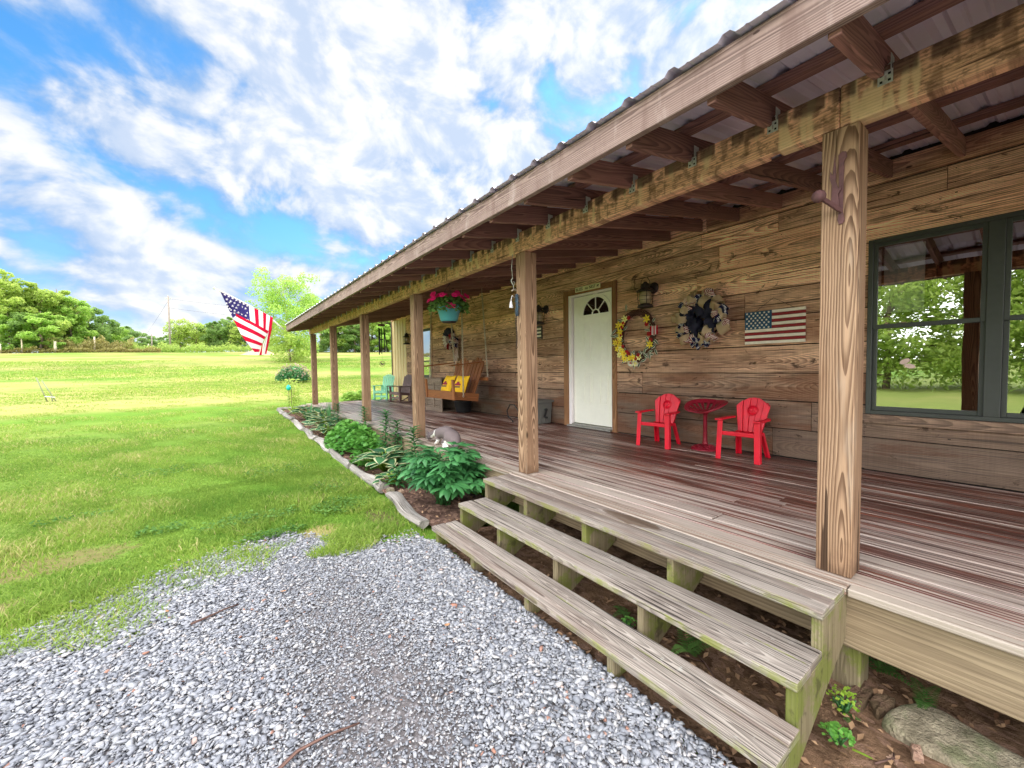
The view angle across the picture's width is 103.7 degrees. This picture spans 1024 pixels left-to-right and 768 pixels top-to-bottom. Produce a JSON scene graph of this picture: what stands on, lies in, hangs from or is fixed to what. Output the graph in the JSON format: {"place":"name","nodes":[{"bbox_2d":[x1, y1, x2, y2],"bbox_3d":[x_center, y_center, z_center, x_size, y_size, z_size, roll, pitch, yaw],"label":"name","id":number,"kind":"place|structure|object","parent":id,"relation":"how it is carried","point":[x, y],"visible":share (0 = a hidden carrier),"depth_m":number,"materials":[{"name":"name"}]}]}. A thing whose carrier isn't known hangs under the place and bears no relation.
{"place":"outdoors","nodes":[
{"label":"outdoors","id":0,"kind":"place"},
{"bbox_2d":[0,345,161,352],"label":"tall grass","id":1,"kind":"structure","parent":0,"point":[89,350],"depth_m":51.23,"materials":[{"name":"green plant"}]},
{"bbox_2d":[0,351,719,765],"bbox_3d":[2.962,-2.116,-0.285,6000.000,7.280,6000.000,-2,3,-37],"label":"ground","id":2,"kind":"structure","parent":0,"point":[102,407],"depth_m":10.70,"materials":[{"name":"green plant"}]},
{"bbox_2d":[0,313,34,350],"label":"tree","id":3,"kind":"object","parent":2,"relation":"on","point":[3,331],"visible":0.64,"depth_m":48.26,"materials":[{"name":"green plant"}]},
{"bbox_2d":[0,268,37,344],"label":"tree","id":4,"kind":"object","parent":2,"relation":"on","point":[7,286],"visible":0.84,"depth_m":48.81,"materials":[{"name":"green plant"}]},
{"bbox_2d":[4,287,42,341],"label":"tree","id":5,"kind":"object","parent":2,"relation":"on","point":[30,303],"visible":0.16,"depth_m":50.40,"materials":[{"name":"green plant"}]},
{"bbox_2d":[0,309,54,351],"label":"tree","id":6,"kind":"object","parent":2,"relation":"on","point":[18,316],"visible":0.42,"depth_m":48.54,"materials":[{"name":"green plant"}]},
{"bbox_2d":[16,312,65,349],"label":"tree","id":7,"kind":"object","parent":2,"relation":"on","point":[31,332],"visible":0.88,"depth_m":49.67,"materials":[{"name":"green plant"}]},
{"bbox_2d":[9,281,78,351],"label":"tree","id":8,"kind":"object","parent":2,"relation":"on","point":[48,298],"visible":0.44,"depth_m":51.20,"materials":[{"name":"green plant"}]},
{"bbox_2d":[36,377,55,401],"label":"plant stakes","id":9,"kind":"object","parent":2,"relation":"on","point":[52,397],"visible":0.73,"depth_m":13.11,"materials":[{"name":"white wood"}]},
{"bbox_2d":[35,289,83,351],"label":"tree","id":10,"kind":"object","parent":2,"relation":"on","point":[67,331],"visible":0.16,"depth_m":54.23,"materials":[{"name":"green plant"}]},
{"bbox_2d":[42,296,99,348],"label":"tree","id":11,"kind":"object","parent":2,"relation":"on","point":[78,325],"visible":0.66,"depth_m":54.12,"materials":[{"name":"green plant"}]},
{"bbox_2d":[44,334,134,352],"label":"dry undergrowth","id":12,"kind":"object","parent":2,"relation":"on","point":[106,344],"visible":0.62,"depth_m":53.05,"materials":[{"name":"beige plant"}]},
{"bbox_2d":[74,302,113,347],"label":"tree","id":13,"kind":"object","parent":2,"relation":"on","point":[99,328],"visible":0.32,"depth_m":57.66,"materials":[{"name":"green plant"}]},
{"bbox_2d":[89,315,122,352],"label":"tree","id":14,"kind":"object","parent":2,"relation":"on","point":[114,324],"visible":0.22,"depth_m":60.32,"materials":[{"name":"green plant"}]},
{"bbox_2d":[108,326,129,344],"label":"tree","id":15,"kind":"object","parent":2,"relation":"on","point":[120,337],"visible":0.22,"depth_m":63.49,"materials":[{"name":"green plant"}]},
{"bbox_2d":[109,326,142,352],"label":"tree","id":16,"kind":"object","parent":2,"relation":"on","point":[131,334],"visible":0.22,"depth_m":79.42,"materials":[{"name":"green plant"}]},
{"bbox_2d":[134,333,156,352],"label":"tree","id":17,"kind":"object","parent":2,"relation":"on","point":[147,339],"visible":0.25,"depth_m":88.57,"materials":[{"name":"green plant"}]},
{"bbox_2d":[165,295,171,350],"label":"utility pole","id":18,"kind":"object","parent":2,"relation":"on","point":[168,298],"visible":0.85,"depth_m":59.35,"materials":[{"name":"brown wood"}]},
{"bbox_2d":[161,318,193,347],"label":"tree","id":19,"kind":"object","parent":2,"relation":"on","point":[178,331],"visible":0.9,"depth_m":65.74,"materials":[{"name":"green plant"}]},
{"bbox_2d":[181,321,208,349],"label":"tree","id":20,"kind":"object","parent":2,"relation":"on","point":[196,333],"visible":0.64,"depth_m":66.96,"materials":[{"name":"green plant"}]},
{"bbox_2d":[29,461,368,541],"bbox_3d":[-3.400,1.233,4.632,2.811,0.110,3.597,-2,3,-37],"label":"clover","id":21,"kind":"object","parent":2,"relation":"on","point":[289,509],"visible":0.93,"depth_m":3.92,"materials":[{"name":"green plant"}]},
{"bbox_2d":[123,342,285,352],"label":"green undergrowth","id":22,"kind":"object","parent":2,"relation":"on","point":[192,347],"visible":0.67,"depth_m":59.93,"materials":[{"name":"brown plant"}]},
{"bbox_2d":[197,321,227,348],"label":"tree","id":23,"kind":"object","parent":2,"relation":"on","point":[211,332],"visible":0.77,"depth_m":66.85,"materials":[{"name":"green plant"}]},
{"bbox_2d":[213,316,237,350],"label":"tree","id":24,"kind":"object","parent":2,"relation":"on","point":[224,330],"visible":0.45,"depth_m":67.27,"materials":[{"name":"green plant"}]},
{"bbox_2d":[226,320,245,347],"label":"tree","id":25,"kind":"object","parent":2,"relation":"on","point":[234,331],"visible":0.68,"depth_m":67.10,"materials":[{"name":"green plant"}]},
{"bbox_2d":[245,266,328,360],"bbox_3d":[-22.446,-6.748,40.571,7.040,9.206,7.557,0,2,13],"label":"tree","id":26,"kind":"object","parent":2,"relation":"on","point":[287,306],"visible":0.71,"depth_m":39.60,"materials":[{"name":"green plant"}]},
{"bbox_2d":[264,322,318,361],"bbox_3d":[-21.561,-4.044,39.627,5.020,4.061,4.985,-2,3,-37],"label":"bush","id":27,"kind":"object","parent":2,"relation":"on","point":[298,353],"visible":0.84,"depth_m":39.01,"materials":[{"name":"green plant"}]},
{"bbox_2d":[274,363,310,381],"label":"flowering shrub","id":28,"kind":"object","parent":2,"relation":"on","point":[296,372],"visible":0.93,"depth_m":22.08,"materials":[{"name":"green plant"}]},
{"bbox_2d":[276,378,310,405],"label":"young shrub","id":29,"kind":"object","parent":2,"relation":"on","point":[293,399],"visible":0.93,"depth_m":12.10,"materials":[{"name":"green plant"}]},
{"bbox_2d":[291,419,304,430],"bbox_3d":[-4.909,0.934,9.211,0.153,0.163,1.325,-2,3,-37],"label":"border log","id":30,"kind":"object","parent":2,"relation":"on","point":[298,424],"visible":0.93,"depth_m":8.98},
{"bbox_2d":[303,428,318,440],"bbox_3d":[-4.115,1.022,8.171,0.168,0.155,1.144,-2,3,-37],"label":"border log","id":31,"kind":"object","parent":2,"relation":"on","point":[310,434],"visible":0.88,"depth_m":7.94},
{"bbox_2d":[315,437,329,452],"bbox_3d":[-3.383,1.098,7.216,0.138,0.162,1.156,-2,3,-34],"label":"border log","id":32,"kind":"object","parent":2,"relation":"on","point":[319,440],"visible":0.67,"depth_m":7.15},
{"bbox_2d":[318,326,345,348],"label":"tree","id":33,"kind":"object","parent":2,"relation":"on","point":[325,335],"visible":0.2,"depth_m":66.49,"materials":[{"name":"green plant"}]},
{"bbox_2d":[321,325,356,351],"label":"tree","id":34,"kind":"object","parent":2,"relation":"on","point":[339,331],"visible":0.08,"depth_m":67.18,"materials":[{"name":"green plant"}]},
{"bbox_2d":[293,338,390,351],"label":"green undergrowth","id":35,"kind":"object","parent":2,"relation":"on","point":[326,349],"visible":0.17,"depth_m":68.03,"materials":[{"name":"green plant"}]},
{"bbox_2d":[330,449,353,468],"bbox_3d":[-2.664,1.156,6.286,0.151,0.138,1.105,-2,3,-37],"label":"border log","id":36,"kind":"object","parent":2,"relation":"on","point":[337,456],"visible":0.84,"depth_m":6.20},
{"bbox_2d":[341,389,361,400],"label":"plant","id":37,"kind":"object","parent":2,"relation":"on","point":[352,395],"visible":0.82,"depth_m":13.81,"materials":[{"name":"green plant"}]},
{"bbox_2d":[340,324,370,352],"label":"tree","id":38,"kind":"object","parent":2,"relation":"on","point":[349,337],"visible":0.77,"depth_m":67.69,"materials":[{"name":"green plant"}]},
{"bbox_2d":[349,464,388,492],"bbox_3d":[-1.887,1.205,5.270,0.175,0.156,1.302,-2,3,-37],"label":"border log","id":39,"kind":"object","parent":2,"relation":"on","point":[380,486],"visible":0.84,"depth_m":5.09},
{"bbox_2d":[352,322,389,351],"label":"tree","id":40,"kind":"object","parent":2,"relation":"on","point":[372,333],"visible":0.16,"depth_m":70.88,"materials":[{"name":"green plant"}]},
{"bbox_2d":[372,323,390,351],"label":"tree","id":41,"kind":"object","parent":2,"relation":"on","point":[388,335],"visible":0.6,"depth_m":70.21,"materials":[{"name":"green plant"}]},
{"bbox_2d":[385,491,428,528],"bbox_3d":[-1.073,1.260,4.046,0.148,0.131,1.047,-2,3,-31],"label":"border log","id":42,"kind":"object","parent":2,"relation":"on","point":[403,506],"visible":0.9,"depth_m":3.95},
{"bbox_2d":[284,0,1023,721],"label":"porch","id":43,"kind":"object","parent":2,"relation":"on","point":[766,108],"visible":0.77,"depth_m":2.23,"materials":[{"name":"brown wood"}]},
{"bbox_2d":[213,287,283,354],"bbox_3d":[-6.928,-1.628,10.677,1.568,1.723,0.202,-2,3,-37],"label":"house flag","id":44,"kind":"object","parent":43,"relation":"attached to","point":[255,331],"visible":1,"depth_m":10.67,"materials":[{"name":"multicoloured fabric"}]},
{"bbox_2d":[378,324,387,365],"bbox_3d":[-2.919,-1.022,9.086,0.196,1.249,0.148,-2,3,-37],"label":"wind chime","id":45,"kind":"object","parent":43,"relation":"hanging from","point":[380,344],"visible":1,"depth_m":9.08,"materials":[{"name":"metal"}]},
{"bbox_2d":[372,374,397,400],"bbox_3d":[-3.946,0.109,12.524,0.569,0.824,0.716,0,2,15],"label":"rocking chair","id":46,"kind":"object","parent":43,"relation":"on","point":[384,388],"visible":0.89,"depth_m":12.61,"materials":[{"name":"green paint"}]},
{"bbox_2d":[387,374,411,402],"bbox_3d":[-3.184,0.132,11.688,0.569,0.824,0.716,1,3,38],"label":"rocking chair","id":47,"kind":"object","parent":43,"relation":"on","point":[405,389],"visible":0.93,"depth_m":11.64,"materials":[{"name":"brown paint"}]},
{"bbox_2d":[425,377,455,411],"bbox_3d":[-1.639,0.236,9.513,0.500,0.766,0.890,-2,3,-37],"label":"wooden crate","id":48,"kind":"object","parent":43,"relation":"on","point":[439,405],"visible":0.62,"depth_m":9.44,"materials":[{"name":"grey wood"}]},
{"bbox_2d":[426,426,460,447],"bbox_3d":[-0.901,0.655,5.148,0.254,0.256,0.863,-2,3,-37],"label":"cat","id":49,"kind":"object","parent":43,"relation":"on","point":[446,434],"visible":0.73,"depth_m":4.93},
{"bbox_2d":[427,283,469,322],"bbox_3d":[-0.870,-1.137,5.514,0.608,0.595,0.613,-2,3,-37],"label":"hanging flower basket","id":50,"kind":"object","parent":43,"relation":"hanging from","point":[449,309],"visible":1,"depth_m":5.39,"materials":[{"name":"teal plastic"}]},
{"bbox_2d":[424,290,488,400],"bbox_3d":[-1.181,-0.767,8.178,0.837,2.196,1.347,-2,3,-37],"label":"porch swing","id":51,"kind":"object","parent":43,"relation":"hanging from","point":[473,369],"visible":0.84,"depth_m":8.01,"materials":[{"name":"brown wood"}]},
{"bbox_2d":[441,376,455,390],"bbox_3d":[-1.338,0.014,8.422,0.214,0.383,0.420,-2,3,-37],"label":"throw pillow","id":52,"kind":"object","parent":51,"relation":"on","point":[446,385],"visible":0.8,"depth_m":8.31,"materials":[{"name":"yellow fabric"}]},
{"bbox_2d":[455,376,469,392],"bbox_3d":[-1.014,0.028,7.953,0.211,0.387,0.420,-3,3,-42],"label":"throw pillow","id":53,"kind":"object","parent":51,"relation":"on","point":[458,385],"visible":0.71,"depth_m":7.85,"materials":[{"name":"yellow fabric"}]},
{"bbox_2d":[454,400,471,412],"bbox_3d":[-1.094,0.497,9.029,0.410,0.262,0.406,-2,3,-37],"label":"barrel planter","id":54,"kind":"object","parent":43,"relation":"on","point":[462,406],"visible":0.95,"depth_m":8.88,"materials":[{"name":"black plastic"}]},
{"bbox_2d":[515,294,519,348],"bbox_3d":[0.046,-0.572,3.682,0.052,0.500,0.030,-2,3,-37],"label":"hanging chain","id":55,"kind":"object","parent":43,"relation":"hanging from","point":[517,313],"visible":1,"depth_m":3.67,"materials":[{"name":"metal"}]},
{"bbox_2d":[506,398,553,423],"bbox_3d":[0.298,0.474,7.207,0.484,0.415,0.983,-2,3,-37],"label":"hose reel box","id":56,"kind":"object","parent":43,"relation":"on","point":[544,410],"visible":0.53,"depth_m":6.94,"materials":[{"name":"grey plastic"}]},
{"bbox_2d":[635,394,680,449],"bbox_3d":[1.833,0.441,4.962,0.459,0.623,0.430,-3,3,-43],"label":"childs chair","id":57,"kind":"object","parent":43,"relation":"on","point":[666,408],"visible":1,"depth_m":4.97,"materials":[{"name":"red plastic"}]},
{"bbox_2d":[684,399,727,451],"bbox_3d":[2.254,0.471,4.681,0.378,0.572,0.502,-2,3,-37],"label":"tractor seat table","id":58,"kind":"object","parent":43,"relation":"on","point":[704,446],"visible":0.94,"depth_m":4.67,"materials":[{"name":"red paint"}]},
{"bbox_2d":[715,397,770,464],"bbox_3d":[2.431,0.463,4.184,0.459,0.623,0.430,-3,3,-39],"label":"childs chair","id":59,"kind":"object","parent":43,"relation":"on","point":[752,416],"visible":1,"depth_m":4.21,"materials":[{"name":"red plastic"}]},
{"bbox_2d":[811,151,846,223],"bbox_3d":[1.393,-0.872,1.776,0.166,0.318,0.054,-2,2,-21],"label":"iron bracket","id":60,"kind":"object","parent":43,"relation":"attached to","point":[835,203],"visible":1,"depth_m":1.79,"materials":[{"name":"brown metal"}]},
{"bbox_2d":[391,115,1023,492],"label":"house","id":61,"kind":"structure","parent":2,"relation":"on","point":[944,293],"depth_m":3.98,"materials":[{"name":"wood siding"},{"name":"white paint"},{"name":"glass"}]},
{"bbox_2d":[423,328,430,377],"bbox_3d":[-2.473,-0.858,11.335,0.072,1.350,1.030,-2,3,-37],"label":"window","id":62,"kind":"structure","parent":61,"relation":"in","point":[426,332],"depth_m":11.17,"materials":[{"name":"glass"}]},
{"bbox_2d":[442,328,458,363],"bbox_3d":[-1.483,-0.930,9.792,0.228,0.911,0.829,-2,3,-27],"label":"patriotic wreath","id":63,"kind":"object","parent":61,"relation":"attached to","point":[447,342],"visible":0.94,"depth_m":9.75,"materials":[{"name":"multicoloured"}]},
{"bbox_2d":[537,301,548,324],"bbox_3d":[0.480,-1.250,7.069,0.270,0.405,0.236,-2,3,-37],"label":"wall lantern","id":64,"kind":"object","parent":61,"relation":"attached to","point":[545,310],"depth_m":7.00,"materials":[{"name":"metal"}]},
{"bbox_2d":[575,282,599,292],"bbox_3d":[1.175,-1.501,6.276,0.018,0.077,0.516,-2,3,-37],"label":"door sign","id":65,"kind":"object","parent":61,"relation":"attached to","point":[587,287],"visible":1,"depth_m":6.26,"materials":[{"name":"beige wood"}]},
{"bbox_2d":[574,291,611,426],"bbox_3d":[1.279,-0.379,6.344,0.058,2.047,0.818,-2,3,-37],"label":"front door","id":66,"kind":"structure","parent":61,"relation":"in","point":[592,313],"depth_m":6.32,"materials":[{"name":"white paint"}]},
{"bbox_2d":[611,305,657,368],"bbox_3d":[1.687,-0.662,5.588,0.130,0.919,0.796,-2,3,-37],"label":"floral wreath","id":67,"kind":"object","parent":61,"relation":"attached to","point":[630,358],"visible":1,"depth_m":5.55,"materials":[{"name":"yellow plant"}]},
{"bbox_2d":[636,277,658,308],"bbox_3d":[1.774,-1.214,5.327,0.270,0.405,0.236,-2,3,-37],"label":"wall lantern","id":68,"kind":"object","parent":61,"relation":"attached to","point":[646,290],"depth_m":5.27,"materials":[{"name":"metal"}]},
{"bbox_2d":[671,288,730,349],"bbox_3d":[2.222,-0.762,4.776,0.253,0.723,0.739,-2,3,-37],"label":"burlap wreath","id":69,"kind":"object","parent":61,"relation":"attached to","point":[710,306],"visible":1,"depth_m":4.71,"materials":[{"name":"beige fabric"}]},
{"bbox_2d":[745,297,805,344],"bbox_3d":[2.750,-0.669,4.228,0.023,0.480,0.565,-2,3,-37],"label":"wooden flag plaque","id":70,"kind":"object","parent":61,"relation":"attached to","point":[761,322],"visible":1,"depth_m":4.21,"materials":[{"name":"white paint"}]},
{"bbox_2d":[865,210,1023,423],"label":"window","id":71,"kind":"structure","parent":61,"relation":"in","point":[948,300],"depth_m":3.25,"materials":[{"name":"glass"}]},
{"bbox_2d":[900,358,914,368],"bbox_3d":[3.404,-0.177,3.465,0.002,0.087,0.099,-2,3,-37],"label":"butterfly sticker","id":72,"kind":"object","parent":71,"relation":"attached to","point":[905,361],"visible":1,"depth_m":3.46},
{"bbox_2d":[0,528,738,767],"bbox_3d":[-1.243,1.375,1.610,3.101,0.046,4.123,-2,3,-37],"label":"gravel","id":73,"kind":"structure","parent":0,"point":[17,745],"depth_m":1.85,"materials":[{"name":"grey gravel"}]},
{"bbox_2d":[190,603,238,624],"bbox_3d":[-1.726,1.337,2.345,0.018,0.014,0.236,1,3,36],"label":"stick","id":74,"kind":"object","parent":73,"relation":"on","point":[196,621],"visible":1,"depth_m":2.32,"materials":[{"name":"brown wood"}]},
{"bbox_2d":[277,722,359,767],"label":"stick","id":75,"kind":"object","parent":73,"relation":"on","point":[292,756],"visible":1,"depth_m":1.51,"materials":[{"name":"brown wood"}]},
{"bbox_2d":[283,408,483,525],"bbox_3d":[-3.236,0.994,7.663,0.780,0.353,9.960,-2,3,-37],"label":"flower bed","id":76,"kind":"object","parent":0,"point":[433,508],"visible":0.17,"depth_m":4.37,"materials":[{"name":"brown soil"}]},
{"bbox_2d":[285,406,324,418],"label":"hosta","id":77,"kind":"object","parent":76,"relation":"on","point":[300,411],"visible":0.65,"depth_m":9.81,"materials":[{"name":"green plant"}]},
{"bbox_2d":[303,408,332,422],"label":"hosta","id":78,"kind":"object","parent":76,"relation":"on","point":[317,411],"visible":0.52,"depth_m":9.44,"materials":[{"name":"green plant"}]},
{"bbox_2d":[301,414,342,429],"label":"hosta","id":79,"kind":"object","parent":76,"relation":"on","point":[313,418],"visible":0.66,"depth_m":8.44,"materials":[{"name":"green plant"}]},
{"bbox_2d":[308,423,335,434],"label":"hosta","id":80,"kind":"object","parent":76,"relation":"on","point":[320,427],"visible":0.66,"depth_m":7.92,"materials":[{"name":"green plant"}]},
{"bbox_2d":[323,419,396,459],"bbox_3d":[-2.740,0.913,6.911,0.803,0.551,2.774,-2,3,-37],"label":"ground cover plant","id":81,"kind":"object","parent":76,"relation":"on","point":[354,435],"visible":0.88,"depth_m":6.62,"materials":[{"name":"green plant"}]},
{"bbox_2d":[357,406,372,427],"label":"lily stem","id":82,"kind":"object","parent":76,"relation":"on","point":[364,416],"visible":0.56,"depth_m":7.09,"materials":[{"name":"green plant"}]},
{"bbox_2d":[349,451,381,470],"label":"ground cover plant","id":83,"kind":"object","parent":76,"relation":"on","point":[363,462],"visible":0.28,"depth_m":5.77,"materials":[{"name":"green plant"}]},
{"bbox_2d":[351,445,413,471],"bbox_3d":[-1.751,1.052,5.556,0.892,0.345,0.815,-2,3,-37],"label":"hosta","id":84,"kind":"object","parent":76,"relation":"on","point":[388,458],"visible":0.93,"depth_m":5.46,"materials":[{"name":"green plant"}]},
{"bbox_2d":[377,409,394,447],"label":"lily stem","id":85,"kind":"object","parent":76,"relation":"on","point":[385,427],"visible":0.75,"depth_m":5.99,"materials":[{"name":"green plant"}]},
{"bbox_2d":[372,467,401,483],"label":"hosta","id":86,"kind":"object","parent":76,"relation":"on","point":[381,475],"visible":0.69,"depth_m":4.89,"materials":[{"name":"green plant"}]},
{"bbox_2d":[386,419,405,459],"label":"lily stem","id":87,"kind":"object","parent":76,"relation":"on","point":[397,435],"visible":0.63,"depth_m":5.93,"materials":[{"name":"green plant"}]},
{"bbox_2d":[383,464,410,487],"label":"lily stem","id":88,"kind":"object","parent":76,"relation":"on","point":[399,479],"visible":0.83,"depth_m":4.77,"materials":[{"name":"green plant"}]},
{"bbox_2d":[401,425,423,468],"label":"lily stem","id":89,"kind":"object","parent":76,"relation":"on","point":[414,428],"visible":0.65,"depth_m":5.25,"materials":[{"name":"green plant"}]},
{"bbox_2d":[397,441,490,505],"bbox_3d":[-0.690,0.933,4.142,1.023,0.663,1.075,-1,2,0],"label":"peony bush","id":90,"kind":"object","parent":76,"relation":"on","point":[439,475],"visible":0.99,"depth_m":3.94,"materials":[{"name":"green plant"}]},
{"bbox_2d":[0,0,782,352],"label":"sky","id":91,"kind":"structure","parent":0,"point":[151,150],"materials":[{"name":"blue"}]},
{"bbox_2d":[434,519,1023,767],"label":"dirt","id":92,"kind":"structure","parent":0,"point":[979,716],"depth_m":1.82,"materials":[{"name":"brown soil"}]},
{"bbox_2d":[612,606,629,617],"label":"fern","id":93,"kind":"object","parent":92,"relation":"on","point":[621,611],"visible":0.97,"depth_m":2.32,"materials":[{"name":"green plant"}]},
{"bbox_2d":[620,615,636,627],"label":"weed","id":94,"kind":"object","parent":92,"relation":"on","point":[625,621],"visible":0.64,"depth_m":2.20,"materials":[{"name":"green plant"}]},
{"bbox_2d":[432,474,846,767],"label":"porch steps","id":95,"kind":"structure","parent":92,"relation":"on","point":[759,736],"depth_m":1.93,"materials":[{"name":"brown wood"}]},
{"bbox_2d":[292,409,1023,767],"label":"leaf litter","id":96,"kind":"object","parent":92,"relation":"on","point":[852,725],"visible":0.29,"depth_m":1.78,"materials":[{"name":"brown plant"}]},
{"bbox_2d":[671,628,710,656],"bbox_3d":[0.876,1.312,2.048,0.281,0.073,0.212,-1,2,-15],"label":"fern","id":97,"kind":"object","parent":92,"relation":"on","point":[689,649],"visible":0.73,"depth_m":2.02,"materials":[{"name":"green plant"}]},
{"bbox_2d":[817,721,855,747],"bbox_3d":[1.235,1.328,1.522,0.108,0.067,0.110,-1,2,-3],"label":"weed","id":98,"kind":"object","parent":92,"relation":"on","point":[835,733],"visible":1,"depth_m":1.51,"materials":[{"name":"green plant"}]},
{"bbox_2d":[826,684,861,714],"bbox_3d":[1.364,1.300,1.663,0.142,0.109,0.110,-2,3,-37],"label":"weed","id":99,"kind":"object","parent":92,"relation":"on","point":[844,706],"visible":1,"depth_m":1.65,"materials":[{"name":"green plant"}]},
{"bbox_2d":[844,680,872,713],"bbox_3d":[1.532,1.387,1.784,0.260,0.050,0.072,-2,3,-32],"label":"rock","id":100,"kind":"object","parent":92,"relation":"on","point":[864,693],"visible":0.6,"depth_m":1.76,"materials":[{"name":"brown stone"}]},
{"bbox_2d":[869,693,895,719],"bbox_3d":[1.592,1.387,1.733,0.165,0.050,0.074,-2,3,-37],"label":"rock","id":101,"kind":"object","parent":92,"relation":"on","point":[881,706],"visible":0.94,"depth_m":1.72,"materials":[{"name":"brown stone"}]},
{"bbox_2d":[869,656,912,687],"bbox_3d":[1.773,1.354,1.947,0.244,0.052,0.137,1,3,35],"label":"fern","id":102,"kind":"object","parent":92,"relation":"on","point":[885,667],"visible":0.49,"depth_m":1.93,"materials":[{"name":"green plant"}]},
{"bbox_2d":[910,743,923,763],"bbox_3d":[1.524,1.396,1.516,0.033,0.054,0.078,1,3,37],"label":"rock","id":103,"kind":"object","parent":92,"relation":"on","point":[916,752],"visible":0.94,"depth_m":1.50,"materials":[{"name":"stone"}]},
{"bbox_2d":[910,677,941,708],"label":"fern","id":104,"kind":"object","parent":92,"relation":"on","point":[920,701],"visible":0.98,"depth_m":1.76,"materials":[{"name":"green plant"}]},
{"bbox_2d":[882,703,1023,767],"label":"rock","id":105,"kind":"object","parent":92,"relation":"on","point":[941,736],"visible":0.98,"depth_m":1.54,"materials":[{"name":"stone"}]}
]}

